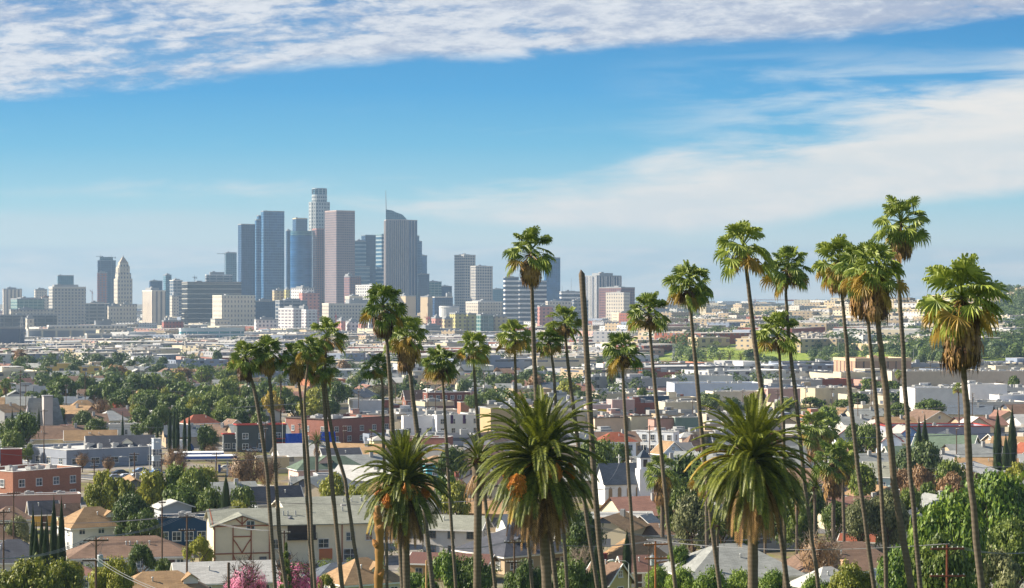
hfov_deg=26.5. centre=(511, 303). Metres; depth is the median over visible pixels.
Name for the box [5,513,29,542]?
tree
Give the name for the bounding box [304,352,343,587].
fan palm
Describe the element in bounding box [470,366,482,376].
tree
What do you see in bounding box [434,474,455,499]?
tree
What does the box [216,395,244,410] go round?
tree
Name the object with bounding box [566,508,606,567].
tree
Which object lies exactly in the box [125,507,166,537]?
tree
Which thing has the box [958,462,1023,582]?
tree
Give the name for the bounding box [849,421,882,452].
tree
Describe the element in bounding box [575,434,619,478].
tree
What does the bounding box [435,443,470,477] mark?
tree
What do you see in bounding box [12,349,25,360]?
tree
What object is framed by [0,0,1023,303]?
sky
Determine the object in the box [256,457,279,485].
tree
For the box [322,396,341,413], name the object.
tree
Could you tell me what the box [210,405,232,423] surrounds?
tree
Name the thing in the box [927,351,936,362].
tree
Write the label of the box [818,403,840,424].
tree
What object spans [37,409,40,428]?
tree
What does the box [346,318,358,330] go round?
office tower
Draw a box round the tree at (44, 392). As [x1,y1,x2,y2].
[37,390,48,397]
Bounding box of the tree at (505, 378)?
[495,373,521,382]
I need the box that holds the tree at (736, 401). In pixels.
[723,397,744,411]
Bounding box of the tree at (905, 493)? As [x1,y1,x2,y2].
[900,486,923,513]
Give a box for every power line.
[0,453,281,461]
[0,506,238,522]
[0,536,99,558]
[4,422,230,427]
[94,558,153,587]
[106,513,187,535]
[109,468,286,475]
[116,402,317,410]
[185,513,281,530]
[263,488,612,503]
[430,539,514,548]
[515,539,653,546]
[572,521,767,540]
[613,458,1011,468]
[654,540,943,549]
[686,403,1023,410]
[777,431,1023,438]
[944,544,1023,553]
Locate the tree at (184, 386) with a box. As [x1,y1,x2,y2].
[165,381,194,396]
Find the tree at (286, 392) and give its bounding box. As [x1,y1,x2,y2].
[272,385,293,415]
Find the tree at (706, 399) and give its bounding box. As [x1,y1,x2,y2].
[701,392,721,409]
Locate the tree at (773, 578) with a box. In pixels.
[758,567,791,587]
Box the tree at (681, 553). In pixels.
[667,544,689,567]
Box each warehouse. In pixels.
[0,366,44,380]
[44,363,101,374]
[89,362,137,365]
[168,358,227,366]
[252,371,305,379]
[284,413,389,442]
[290,361,338,367]
[315,366,402,377]
[334,359,396,367]
[379,364,425,374]
[423,372,501,379]
[434,363,493,372]
[441,354,537,370]
[465,370,522,374]
[536,356,595,366]
[545,365,595,374]
[560,367,637,377]
[571,363,608,367]
[603,361,704,363]
[616,374,677,388]
[630,362,727,370]
[636,367,681,377]
[682,367,785,380]
[690,361,777,368]
[698,360,778,364]
[768,359,833,364]
[778,363,833,371]
[786,368,831,377]
[800,376,853,387]
[809,368,888,377]
[919,366,978,369]
[938,359,1023,367]
[971,365,1022,369]
[990,358,1023,362]
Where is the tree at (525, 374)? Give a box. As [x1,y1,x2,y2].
[517,368,544,379]
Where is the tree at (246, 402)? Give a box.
[233,395,267,415]
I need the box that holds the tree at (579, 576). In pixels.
[552,553,601,587]
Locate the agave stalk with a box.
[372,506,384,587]
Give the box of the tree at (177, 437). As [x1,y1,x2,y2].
[175,405,179,450]
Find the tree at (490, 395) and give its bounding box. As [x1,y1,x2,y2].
[478,390,505,403]
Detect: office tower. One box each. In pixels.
[0,313,56,326]
[0,327,24,343]
[2,287,21,313]
[9,307,54,313]
[11,296,43,308]
[25,315,33,328]
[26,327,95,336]
[34,287,46,297]
[41,295,48,308]
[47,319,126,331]
[49,284,85,324]
[57,274,73,284]
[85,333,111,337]
[86,301,108,324]
[97,256,115,305]
[97,271,106,302]
[107,303,121,323]
[120,301,136,322]
[142,287,165,324]
[149,279,161,289]
[162,316,183,327]
[163,273,170,315]
[169,278,182,315]
[170,292,178,316]
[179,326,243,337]
[182,281,241,324]
[205,271,231,281]
[210,318,229,325]
[212,294,255,325]
[225,251,236,281]
[238,224,254,294]
[254,316,277,330]
[255,219,260,300]
[255,298,274,318]
[261,210,284,300]
[272,288,283,300]
[275,298,306,324]
[278,305,301,327]
[284,288,290,298]
[286,229,290,288]
[290,231,312,297]
[291,285,313,298]
[292,217,307,230]
[299,291,319,323]
[299,304,317,327]
[308,188,329,302]
[312,228,323,315]
[322,298,377,322]
[325,210,354,302]
[337,317,345,330]
[344,273,360,302]
[345,294,362,302]
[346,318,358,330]
[355,239,365,265]
[355,266,369,284]
[355,283,384,314]
[358,321,367,327]
[361,235,375,283]
[366,319,372,327]
[376,234,383,284]
[384,219,407,303]
[398,293,415,317]
[408,220,416,314]
[417,235,418,273]
[417,272,428,312]
[419,241,421,272]
[420,295,433,322]
[422,255,426,273]
[423,322,439,330]
[429,280,441,296]
[431,314,441,326]
[432,292,452,316]
[442,285,451,296]
[442,315,452,327]
[449,311,466,329]
[454,253,475,312]
[466,299,502,314]
[466,312,476,330]
[470,265,492,301]
[476,313,493,330]
[493,288,502,301]
[493,314,506,331]
[503,276,518,322]
[519,280,546,323]
[537,304,552,325]
[544,257,559,300]
[545,299,570,320]
[559,290,579,306]
[572,298,587,319]
[585,272,621,317]
[599,286,634,317]
[606,291,629,320]
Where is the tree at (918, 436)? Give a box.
[915,420,921,445]
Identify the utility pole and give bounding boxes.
[0,509,9,571]
[7,491,20,538]
[19,370,22,405]
[23,385,28,409]
[40,409,46,463]
[82,537,108,587]
[129,452,138,476]
[157,500,166,557]
[159,452,164,471]
[179,513,194,571]
[212,452,219,476]
[227,562,229,587]
[281,531,289,558]
[425,382,430,409]
[425,560,427,587]
[434,385,437,410]
[504,540,524,572]
[644,541,667,587]
[644,542,654,587]
[646,425,653,455]
[803,385,808,408]
[930,545,964,587]
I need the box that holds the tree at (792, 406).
[775,397,799,412]
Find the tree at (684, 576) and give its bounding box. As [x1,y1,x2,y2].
[662,564,694,587]
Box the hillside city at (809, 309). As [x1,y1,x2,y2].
[621,284,1023,352]
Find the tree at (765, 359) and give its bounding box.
[761,356,777,362]
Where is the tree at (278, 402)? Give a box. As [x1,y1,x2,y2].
[261,390,283,417]
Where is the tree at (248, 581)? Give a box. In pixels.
[225,550,268,587]
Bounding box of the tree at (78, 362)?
[70,359,86,365]
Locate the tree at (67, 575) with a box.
[48,554,87,587]
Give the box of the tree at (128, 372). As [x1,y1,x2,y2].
[123,370,132,378]
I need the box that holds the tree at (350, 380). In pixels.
[345,377,354,383]
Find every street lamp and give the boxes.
[149,442,158,470]
[282,410,290,442]
[607,559,628,587]
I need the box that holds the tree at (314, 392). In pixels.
[306,387,321,400]
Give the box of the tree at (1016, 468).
[1005,461,1023,484]
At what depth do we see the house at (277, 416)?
854.29 m
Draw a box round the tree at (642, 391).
[636,387,648,394]
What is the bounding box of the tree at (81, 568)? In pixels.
[70,560,84,578]
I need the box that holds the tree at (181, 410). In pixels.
[171,405,193,424]
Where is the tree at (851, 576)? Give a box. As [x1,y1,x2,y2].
[827,558,875,587]
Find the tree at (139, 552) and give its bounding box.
[126,542,157,576]
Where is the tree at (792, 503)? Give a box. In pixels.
[768,494,799,544]
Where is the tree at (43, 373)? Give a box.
[35,372,46,379]
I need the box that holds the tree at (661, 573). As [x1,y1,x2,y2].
[644,563,669,587]
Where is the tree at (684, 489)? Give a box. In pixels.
[656,477,697,532]
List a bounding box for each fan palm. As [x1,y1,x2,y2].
[0,378,11,396]
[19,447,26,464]
[225,340,276,587]
[248,334,287,587]
[272,373,287,422]
[280,341,315,587]
[293,336,326,587]
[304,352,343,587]
[309,316,362,587]
[358,282,408,587]
[361,352,392,587]
[382,316,434,587]
[420,344,460,587]
[455,330,496,587]
[494,319,533,587]
[502,225,558,587]
[536,326,568,587]
[543,304,599,587]
[601,331,645,587]
[625,291,676,587]
[643,453,680,537]
[661,259,721,587]
[687,463,718,547]
[713,220,789,587]
[756,310,801,587]
[759,245,819,587]
[795,410,834,536]
[810,439,855,541]
[811,234,875,587]
[813,417,840,529]
[825,438,859,541]
[831,238,892,587]
[842,242,913,587]
[872,195,931,587]
[894,370,901,388]
[915,253,1012,587]
[952,382,961,422]
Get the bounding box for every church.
[25,395,64,425]
[597,445,653,504]
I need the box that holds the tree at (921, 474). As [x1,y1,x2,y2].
[899,463,936,492]
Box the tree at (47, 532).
[46,518,49,564]
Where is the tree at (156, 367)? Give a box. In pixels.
[148,363,166,371]
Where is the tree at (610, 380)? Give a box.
[607,370,619,384]
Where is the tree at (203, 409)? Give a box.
[191,403,212,417]
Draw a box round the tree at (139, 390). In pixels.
[128,389,142,405]
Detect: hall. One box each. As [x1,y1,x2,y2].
[114,256,131,305]
[439,306,458,317]
[833,355,911,371]
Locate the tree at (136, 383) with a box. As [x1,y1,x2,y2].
[119,375,151,390]
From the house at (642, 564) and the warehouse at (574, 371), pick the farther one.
the warehouse at (574, 371)
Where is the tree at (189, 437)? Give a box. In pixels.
[187,414,190,460]
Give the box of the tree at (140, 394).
[128,388,163,408]
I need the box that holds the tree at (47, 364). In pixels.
[40,361,56,368]
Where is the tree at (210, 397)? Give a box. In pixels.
[200,389,225,410]
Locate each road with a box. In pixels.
[81,474,165,480]
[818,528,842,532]
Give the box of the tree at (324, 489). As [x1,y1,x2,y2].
[317,471,344,495]
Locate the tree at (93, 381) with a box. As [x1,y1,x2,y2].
[86,376,99,385]
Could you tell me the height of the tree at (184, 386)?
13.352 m
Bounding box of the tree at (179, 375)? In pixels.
[175,372,186,381]
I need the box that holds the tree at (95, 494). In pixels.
[78,481,110,508]
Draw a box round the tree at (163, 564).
[155,557,170,570]
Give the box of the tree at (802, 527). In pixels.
[786,505,818,552]
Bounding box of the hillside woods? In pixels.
[884,284,1023,361]
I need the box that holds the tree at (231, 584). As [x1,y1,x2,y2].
[221,569,234,587]
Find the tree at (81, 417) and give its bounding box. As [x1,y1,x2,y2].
[71,409,91,424]
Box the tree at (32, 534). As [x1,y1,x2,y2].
[29,510,34,558]
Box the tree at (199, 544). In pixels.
[181,534,215,561]
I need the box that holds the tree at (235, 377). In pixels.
[228,375,239,383]
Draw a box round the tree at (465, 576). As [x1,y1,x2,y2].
[456,553,497,587]
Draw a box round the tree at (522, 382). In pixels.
[517,379,524,385]
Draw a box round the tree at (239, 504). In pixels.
[230,499,247,507]
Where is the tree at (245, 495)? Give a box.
[229,482,256,507]
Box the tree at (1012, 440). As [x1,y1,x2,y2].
[1007,405,1017,465]
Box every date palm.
[308,430,325,471]
[348,427,457,587]
[454,429,499,587]
[471,385,612,587]
[679,388,823,587]
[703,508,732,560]
[713,353,726,360]
[726,350,736,359]
[737,352,744,359]
[786,478,812,554]
[801,470,823,538]
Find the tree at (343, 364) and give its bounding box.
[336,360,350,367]
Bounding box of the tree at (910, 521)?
[887,509,911,545]
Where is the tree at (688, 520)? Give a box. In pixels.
[670,489,717,552]
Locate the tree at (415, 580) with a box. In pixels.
[410,572,423,587]
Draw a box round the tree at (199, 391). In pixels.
[186,384,213,396]
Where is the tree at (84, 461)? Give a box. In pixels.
[74,451,89,471]
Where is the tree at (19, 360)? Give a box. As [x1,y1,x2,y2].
[13,356,24,366]
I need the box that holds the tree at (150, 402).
[137,394,157,409]
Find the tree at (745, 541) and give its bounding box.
[723,505,772,544]
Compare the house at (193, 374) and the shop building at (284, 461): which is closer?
the shop building at (284, 461)
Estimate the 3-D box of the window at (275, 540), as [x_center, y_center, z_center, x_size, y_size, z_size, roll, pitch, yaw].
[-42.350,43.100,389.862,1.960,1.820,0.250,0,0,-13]
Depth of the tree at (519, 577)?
288.92 m
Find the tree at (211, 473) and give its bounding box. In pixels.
[201,464,218,481]
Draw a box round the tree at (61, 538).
[57,497,66,560]
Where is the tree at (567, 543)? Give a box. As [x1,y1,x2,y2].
[561,539,586,561]
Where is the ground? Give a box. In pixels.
[0,286,1023,587]
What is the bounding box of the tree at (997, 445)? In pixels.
[993,407,1002,470]
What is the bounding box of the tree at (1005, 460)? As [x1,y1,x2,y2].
[1001,433,1009,470]
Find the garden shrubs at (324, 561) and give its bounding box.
[85,403,807,576]
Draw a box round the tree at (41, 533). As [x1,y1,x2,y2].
[39,509,43,557]
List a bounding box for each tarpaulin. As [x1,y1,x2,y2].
[285,433,301,442]
[320,431,335,441]
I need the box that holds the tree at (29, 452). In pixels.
[22,443,33,463]
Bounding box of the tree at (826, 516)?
[820,500,846,541]
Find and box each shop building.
[0,448,21,465]
[0,490,80,512]
[22,442,151,467]
[109,421,142,434]
[151,438,161,469]
[255,455,288,472]
[276,438,284,442]
[313,469,334,475]
[349,399,381,412]
[401,414,433,434]
[409,434,452,444]
[414,444,457,458]
[423,390,469,408]
[423,407,457,412]
[432,412,479,433]
[457,402,472,413]
[480,404,532,433]
[550,408,597,433]
[584,403,611,411]
[593,415,627,431]
[607,397,634,413]
[627,413,652,430]
[632,429,678,452]
[633,394,668,401]
[647,415,673,429]
[658,399,696,408]
[667,380,758,396]
[672,373,732,381]
[672,414,698,428]
[705,389,759,401]
[764,377,822,385]
[764,387,800,405]
[797,386,846,404]
[833,371,864,387]
[880,422,991,441]
[887,368,1023,388]
[899,386,962,414]
[960,382,1006,399]
[969,399,1023,409]
[989,394,1023,401]
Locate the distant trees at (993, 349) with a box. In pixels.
[0,286,1023,466]
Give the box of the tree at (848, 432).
[844,423,860,441]
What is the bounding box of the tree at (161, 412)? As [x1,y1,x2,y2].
[150,404,173,431]
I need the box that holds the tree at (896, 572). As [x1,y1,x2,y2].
[875,543,907,587]
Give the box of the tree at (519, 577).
[501,558,541,587]
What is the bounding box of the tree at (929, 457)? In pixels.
[911,439,943,472]
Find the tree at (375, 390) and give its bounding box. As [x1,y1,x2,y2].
[368,382,393,398]
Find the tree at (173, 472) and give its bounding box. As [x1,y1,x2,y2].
[162,461,186,489]
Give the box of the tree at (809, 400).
[801,396,818,406]
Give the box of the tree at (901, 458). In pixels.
[895,444,922,470]
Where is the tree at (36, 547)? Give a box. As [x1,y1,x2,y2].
[32,524,39,560]
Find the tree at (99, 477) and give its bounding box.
[86,469,115,507]
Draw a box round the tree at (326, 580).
[317,573,335,587]
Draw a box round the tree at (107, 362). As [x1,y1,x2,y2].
[101,358,115,366]
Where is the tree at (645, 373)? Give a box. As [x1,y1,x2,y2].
[640,370,651,377]
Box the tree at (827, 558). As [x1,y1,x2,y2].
[791,523,848,572]
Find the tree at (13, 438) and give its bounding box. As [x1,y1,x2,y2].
[0,429,26,448]
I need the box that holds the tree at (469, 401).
[464,394,485,408]
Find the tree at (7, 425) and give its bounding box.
[0,416,22,441]
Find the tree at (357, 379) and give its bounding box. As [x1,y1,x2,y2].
[353,375,362,386]
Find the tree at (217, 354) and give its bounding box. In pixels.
[212,350,221,358]
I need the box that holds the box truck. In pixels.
[168,440,193,451]
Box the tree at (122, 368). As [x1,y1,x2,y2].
[103,364,127,375]
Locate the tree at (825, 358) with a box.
[809,357,830,360]
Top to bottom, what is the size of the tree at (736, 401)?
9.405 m
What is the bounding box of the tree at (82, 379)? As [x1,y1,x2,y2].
[77,374,90,388]
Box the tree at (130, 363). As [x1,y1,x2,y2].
[126,359,134,365]
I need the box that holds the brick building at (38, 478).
[0,463,81,493]
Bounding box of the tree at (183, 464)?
[167,456,187,470]
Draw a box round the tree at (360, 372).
[355,368,365,378]
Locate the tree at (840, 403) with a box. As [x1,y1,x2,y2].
[832,399,854,407]
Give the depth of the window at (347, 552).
392.82 m
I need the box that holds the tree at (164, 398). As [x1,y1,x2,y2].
[156,392,180,406]
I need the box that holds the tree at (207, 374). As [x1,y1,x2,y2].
[192,365,215,382]
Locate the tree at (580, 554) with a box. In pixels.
[567,545,589,564]
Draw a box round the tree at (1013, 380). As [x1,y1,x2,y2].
[1008,374,1019,385]
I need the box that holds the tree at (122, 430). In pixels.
[121,412,123,434]
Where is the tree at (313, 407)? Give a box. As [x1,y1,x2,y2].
[295,397,322,415]
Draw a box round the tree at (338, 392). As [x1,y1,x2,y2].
[320,381,348,405]
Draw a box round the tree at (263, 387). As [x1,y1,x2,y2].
[255,381,276,397]
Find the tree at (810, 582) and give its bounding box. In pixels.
[801,572,830,587]
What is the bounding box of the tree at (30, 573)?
[0,553,61,587]
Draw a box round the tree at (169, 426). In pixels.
[167,410,171,456]
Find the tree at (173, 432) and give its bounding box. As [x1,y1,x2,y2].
[172,407,175,450]
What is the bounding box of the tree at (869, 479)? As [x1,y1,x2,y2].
[848,462,876,495]
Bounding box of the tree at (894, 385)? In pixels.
[880,380,901,388]
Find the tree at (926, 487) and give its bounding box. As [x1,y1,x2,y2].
[920,481,937,494]
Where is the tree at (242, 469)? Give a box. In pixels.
[225,442,264,482]
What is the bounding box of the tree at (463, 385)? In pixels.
[456,379,470,390]
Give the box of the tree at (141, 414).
[128,405,150,422]
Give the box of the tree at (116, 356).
[111,352,124,363]
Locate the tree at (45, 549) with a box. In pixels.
[41,524,48,568]
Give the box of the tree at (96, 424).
[84,416,107,429]
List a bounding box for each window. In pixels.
[0,479,3,487]
[19,479,24,487]
[36,478,41,485]
[53,476,58,484]
[58,459,62,464]
[70,475,75,483]
[72,458,78,464]
[79,529,85,534]
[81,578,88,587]
[91,457,99,463]
[98,528,104,533]
[111,456,118,462]
[129,455,136,460]
[136,559,144,568]
[156,449,161,455]
[156,461,160,467]
[163,532,168,539]
[172,531,180,540]
[185,531,193,540]
[197,531,205,538]
[225,443,229,448]
[242,433,248,438]
[242,444,248,449]
[246,520,254,529]
[274,539,277,548]
[318,538,329,548]
[343,548,357,560]
[346,532,354,540]
[365,532,372,540]
[415,567,422,576]
[429,530,435,537]
[431,545,435,551]
[447,531,454,538]
[467,532,473,538]
[510,561,516,570]
[618,570,623,577]
[650,434,654,440]
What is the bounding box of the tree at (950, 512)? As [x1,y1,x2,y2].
[905,484,992,587]
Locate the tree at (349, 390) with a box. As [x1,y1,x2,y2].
[344,384,353,397]
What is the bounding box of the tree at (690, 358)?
[687,353,692,361]
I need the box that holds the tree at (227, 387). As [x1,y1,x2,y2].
[212,377,242,396]
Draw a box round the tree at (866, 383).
[860,378,880,390]
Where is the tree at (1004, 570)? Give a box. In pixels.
[970,544,1020,587]
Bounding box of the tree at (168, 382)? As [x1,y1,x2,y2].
[160,378,172,385]
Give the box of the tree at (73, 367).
[64,363,80,371]
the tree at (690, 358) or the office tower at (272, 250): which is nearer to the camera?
the tree at (690, 358)
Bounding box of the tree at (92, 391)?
[84,384,102,399]
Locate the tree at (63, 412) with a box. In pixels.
[60,407,66,423]
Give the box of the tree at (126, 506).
[111,489,157,535]
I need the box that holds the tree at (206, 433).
[196,423,218,460]
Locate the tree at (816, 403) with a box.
[812,400,827,407]
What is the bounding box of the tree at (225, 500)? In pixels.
[220,475,231,508]
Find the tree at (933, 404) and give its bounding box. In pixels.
[913,398,946,411]
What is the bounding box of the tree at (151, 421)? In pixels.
[138,414,163,434]
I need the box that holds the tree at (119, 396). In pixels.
[108,388,135,407]
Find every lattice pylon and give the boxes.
[19,317,24,342]
[577,336,582,355]
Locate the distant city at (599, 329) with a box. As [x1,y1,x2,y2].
[0,304,1023,470]
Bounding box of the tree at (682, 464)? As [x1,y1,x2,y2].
[666,450,703,501]
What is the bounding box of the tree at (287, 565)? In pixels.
[278,542,294,587]
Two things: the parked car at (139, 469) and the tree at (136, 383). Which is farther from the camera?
the tree at (136, 383)
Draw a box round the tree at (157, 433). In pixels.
[156,418,158,437]
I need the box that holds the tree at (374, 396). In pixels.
[371,394,384,402]
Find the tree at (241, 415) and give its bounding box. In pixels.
[228,408,251,422]
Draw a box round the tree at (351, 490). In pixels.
[344,481,369,495]
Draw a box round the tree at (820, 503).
[800,481,825,515]
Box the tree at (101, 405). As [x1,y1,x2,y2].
[91,395,113,412]
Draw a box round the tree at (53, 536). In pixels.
[50,497,57,564]
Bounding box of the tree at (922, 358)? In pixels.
[916,354,927,362]
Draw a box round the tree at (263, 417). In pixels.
[250,410,268,422]
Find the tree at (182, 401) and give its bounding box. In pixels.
[174,394,210,408]
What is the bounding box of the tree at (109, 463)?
[102,455,114,470]
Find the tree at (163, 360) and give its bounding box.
[157,356,168,363]
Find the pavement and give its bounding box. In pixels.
[81,473,273,485]
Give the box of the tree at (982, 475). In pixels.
[973,471,989,485]
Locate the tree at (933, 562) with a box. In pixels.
[903,527,973,587]
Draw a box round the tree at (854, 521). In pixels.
[845,495,880,541]
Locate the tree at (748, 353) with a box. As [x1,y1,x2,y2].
[742,349,761,358]
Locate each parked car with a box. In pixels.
[111,469,128,473]
[132,467,147,471]
[246,447,260,451]
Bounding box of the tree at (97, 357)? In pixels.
[90,352,105,361]
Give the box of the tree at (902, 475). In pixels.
[890,468,907,489]
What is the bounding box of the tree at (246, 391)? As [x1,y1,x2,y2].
[240,385,262,399]
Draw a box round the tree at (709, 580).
[692,564,728,587]
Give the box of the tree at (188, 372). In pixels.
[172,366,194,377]
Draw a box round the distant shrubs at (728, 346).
[12,336,1010,359]
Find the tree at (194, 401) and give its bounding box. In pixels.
[186,397,201,408]
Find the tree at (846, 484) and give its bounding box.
[845,465,855,490]
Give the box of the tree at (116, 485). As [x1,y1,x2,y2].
[103,475,137,509]
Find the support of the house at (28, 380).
on the ground
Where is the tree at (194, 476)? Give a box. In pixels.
[176,464,215,512]
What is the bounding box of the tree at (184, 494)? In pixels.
[162,482,198,512]
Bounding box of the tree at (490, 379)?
[485,374,496,386]
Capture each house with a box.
[0,395,8,403]
[0,402,24,423]
[0,506,31,532]
[0,525,19,542]
[0,539,29,571]
[2,389,23,396]
[5,395,36,408]
[14,376,44,385]
[25,362,40,367]
[25,500,59,525]
[30,429,64,444]
[33,386,69,395]
[40,423,84,430]
[49,369,79,375]
[55,503,81,520]
[57,506,124,549]
[60,404,99,413]
[62,395,96,404]
[63,412,109,427]
[63,430,117,442]
[66,535,193,571]
[68,374,103,381]
[71,400,96,406]
[77,389,100,404]
[81,565,93,587]
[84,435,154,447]
[103,405,130,422]
[104,411,128,427]
[107,472,153,509]
[124,365,143,371]
[132,368,144,375]
[132,570,208,587]
[144,365,150,371]
[145,371,168,378]
[150,499,195,517]
[157,511,206,544]
[160,423,203,447]
[164,362,185,368]
[170,560,279,587]
[179,414,219,424]
[186,372,212,384]
[198,423,227,444]
[203,506,375,564]
[210,478,256,499]
[220,418,240,424]
[221,433,234,451]
[225,421,290,433]
[233,422,286,451]
[246,381,287,386]
[251,485,303,507]
[253,376,263,381]
[263,408,279,422]
[269,442,340,465]
[271,495,392,536]
[276,384,309,390]
[286,455,360,475]
[288,476,315,484]
[292,471,358,496]
[293,390,303,400]
[301,562,346,586]
[318,447,361,455]
[320,557,399,587]
[324,452,388,464]
[330,441,390,453]
[334,463,389,484]
[352,387,377,399]
[355,383,377,389]
[359,378,394,386]
[367,435,390,444]
[367,480,440,498]
[392,377,414,389]
[400,390,425,406]
[410,552,500,581]
[411,499,447,521]
[419,378,456,388]
[423,455,440,477]
[423,514,493,552]
[436,384,455,391]
[445,458,489,478]
[451,527,567,574]
[454,380,487,389]
[454,471,470,497]
[455,366,462,371]
[459,498,510,531]
[461,467,501,496]
[462,430,509,451]
[464,442,506,456]
[487,483,505,498]
[492,382,522,395]
[494,367,520,372]
[494,514,570,538]
[541,382,575,389]
[557,382,594,393]
[561,430,596,444]
[563,466,591,495]
[583,511,653,516]
[586,553,633,587]
[594,429,642,454]
[596,432,637,455]
[600,493,674,523]
[600,509,649,551]
[603,535,669,564]
[615,555,654,586]
[624,453,688,476]
[637,512,659,523]
[642,523,675,538]
[647,538,690,554]
[650,440,683,455]
[659,543,804,582]
[673,451,735,467]
[676,442,694,450]
[679,432,691,441]
[683,434,707,450]
[697,525,804,550]
[768,411,796,429]
[773,445,813,466]
[773,451,808,468]
[778,435,802,445]
[781,541,882,577]
[785,422,837,437]
[787,468,848,496]
[789,559,848,587]
[818,492,878,531]
[820,450,888,465]
[832,424,851,444]
[836,406,862,414]
[837,414,871,425]
[837,533,877,548]
[842,407,883,416]
[845,480,901,495]
[861,420,881,426]
[862,461,890,486]
[864,433,905,452]
[868,568,881,587]
[869,508,922,552]
[871,415,917,422]
[876,432,903,452]
[881,446,914,455]
[892,424,916,442]
[903,409,952,422]
[911,433,980,448]
[920,490,942,508]
[932,461,997,477]
[936,429,951,433]
[939,448,959,460]
[941,441,1002,457]
[946,403,994,417]
[948,414,1008,431]
[953,457,1019,467]
[960,415,994,432]
[980,433,1016,442]
[989,408,1010,419]
[990,436,1023,445]
[999,404,1023,413]
[1005,414,1023,426]
[1017,442,1023,453]
[1017,454,1023,464]
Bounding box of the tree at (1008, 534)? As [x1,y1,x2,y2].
[981,511,1023,587]
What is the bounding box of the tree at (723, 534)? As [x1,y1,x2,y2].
[715,509,732,543]
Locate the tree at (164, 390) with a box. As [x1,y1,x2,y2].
[160,387,170,400]
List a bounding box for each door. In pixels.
[42,516,46,525]
[637,574,641,586]
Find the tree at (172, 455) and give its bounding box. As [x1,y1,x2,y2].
[163,442,189,467]
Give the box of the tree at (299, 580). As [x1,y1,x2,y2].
[271,549,322,587]
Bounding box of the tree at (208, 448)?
[205,443,219,462]
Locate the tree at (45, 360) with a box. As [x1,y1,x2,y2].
[40,358,53,365]
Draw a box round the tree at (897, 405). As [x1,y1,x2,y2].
[883,401,910,416]
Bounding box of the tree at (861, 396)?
[847,392,869,403]
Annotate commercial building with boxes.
[10,382,37,393]
[300,378,345,387]
[337,398,357,413]
[350,408,377,414]
[363,429,407,442]
[376,411,406,419]
[384,399,402,412]
[394,405,424,414]
[394,414,400,428]
[402,371,429,386]
[415,398,453,408]
[425,410,450,414]
[426,429,473,445]
[453,387,483,394]
[460,406,485,413]
[479,385,491,390]
[483,400,518,406]
[508,385,551,394]
[508,398,533,403]
[528,399,561,408]
[543,390,569,400]
[553,396,585,408]
[574,426,613,432]
[581,397,598,402]
[582,373,621,387]
[592,391,635,400]
[595,387,620,391]
[598,408,632,415]
[618,389,665,392]
[627,396,654,413]
[637,386,666,392]
[646,407,683,416]
[657,392,683,395]
[665,398,691,400]
[667,392,696,400]
[671,426,713,442]
[678,409,697,415]
[696,410,731,421]
[703,419,723,430]
[708,402,744,414]
[708,427,733,444]
[745,408,789,418]
[764,382,804,387]
[767,396,800,413]
[770,426,778,443]
[790,382,816,386]
[800,408,817,423]
[829,385,856,392]
[838,391,882,403]
[854,376,881,388]
[854,401,883,408]
[870,388,897,393]
[878,392,896,404]
[912,383,931,385]
[938,384,954,385]
[953,380,975,383]
[1007,384,1023,392]
[1007,391,1021,393]
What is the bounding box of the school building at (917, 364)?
[911,360,945,369]
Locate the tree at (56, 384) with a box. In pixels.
[46,374,80,396]
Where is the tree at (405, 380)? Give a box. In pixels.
[403,374,417,387]
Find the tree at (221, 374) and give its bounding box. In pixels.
[214,368,236,379]
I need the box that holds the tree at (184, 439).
[182,411,186,450]
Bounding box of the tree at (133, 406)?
[130,403,140,414]
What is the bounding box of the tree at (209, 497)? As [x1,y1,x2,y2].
[195,486,221,512]
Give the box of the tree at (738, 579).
[727,566,747,587]
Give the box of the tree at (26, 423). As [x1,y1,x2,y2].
[8,410,39,444]
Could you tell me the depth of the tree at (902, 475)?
498.98 m
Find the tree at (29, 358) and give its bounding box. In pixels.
[23,354,39,362]
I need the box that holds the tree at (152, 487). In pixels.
[135,466,166,514]
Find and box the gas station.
[174,451,234,475]
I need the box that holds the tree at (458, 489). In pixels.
[439,479,471,514]
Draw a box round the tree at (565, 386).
[556,381,581,395]
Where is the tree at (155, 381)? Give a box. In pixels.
[142,372,166,391]
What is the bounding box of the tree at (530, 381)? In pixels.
[526,374,543,385]
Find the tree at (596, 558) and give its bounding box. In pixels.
[590,542,601,586]
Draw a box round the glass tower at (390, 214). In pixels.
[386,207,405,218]
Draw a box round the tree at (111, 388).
[102,382,117,407]
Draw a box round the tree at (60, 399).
[52,392,63,404]
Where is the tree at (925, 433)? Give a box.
[922,413,928,441]
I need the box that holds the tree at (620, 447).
[610,442,632,462]
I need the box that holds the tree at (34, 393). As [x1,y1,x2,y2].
[24,391,39,395]
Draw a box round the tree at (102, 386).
[95,382,107,400]
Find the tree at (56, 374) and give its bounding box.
[50,370,62,378]
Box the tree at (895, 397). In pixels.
[890,391,899,402]
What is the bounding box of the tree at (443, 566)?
[421,548,461,587]
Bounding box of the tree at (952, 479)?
[935,470,963,495]
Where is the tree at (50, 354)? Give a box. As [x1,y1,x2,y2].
[47,352,57,359]
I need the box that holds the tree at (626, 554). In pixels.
[622,532,631,574]
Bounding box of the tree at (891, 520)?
[868,488,911,550]
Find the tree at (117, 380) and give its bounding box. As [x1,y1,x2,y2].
[100,374,122,389]
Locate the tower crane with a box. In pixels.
[746,299,797,303]
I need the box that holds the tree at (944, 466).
[933,456,966,491]
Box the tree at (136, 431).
[130,422,143,434]
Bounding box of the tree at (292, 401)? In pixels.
[283,394,300,415]
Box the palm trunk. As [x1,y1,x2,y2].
[579,270,607,587]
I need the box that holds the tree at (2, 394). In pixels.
[0,389,12,396]
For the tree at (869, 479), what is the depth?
480.60 m
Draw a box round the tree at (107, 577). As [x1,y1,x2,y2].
[86,555,135,587]

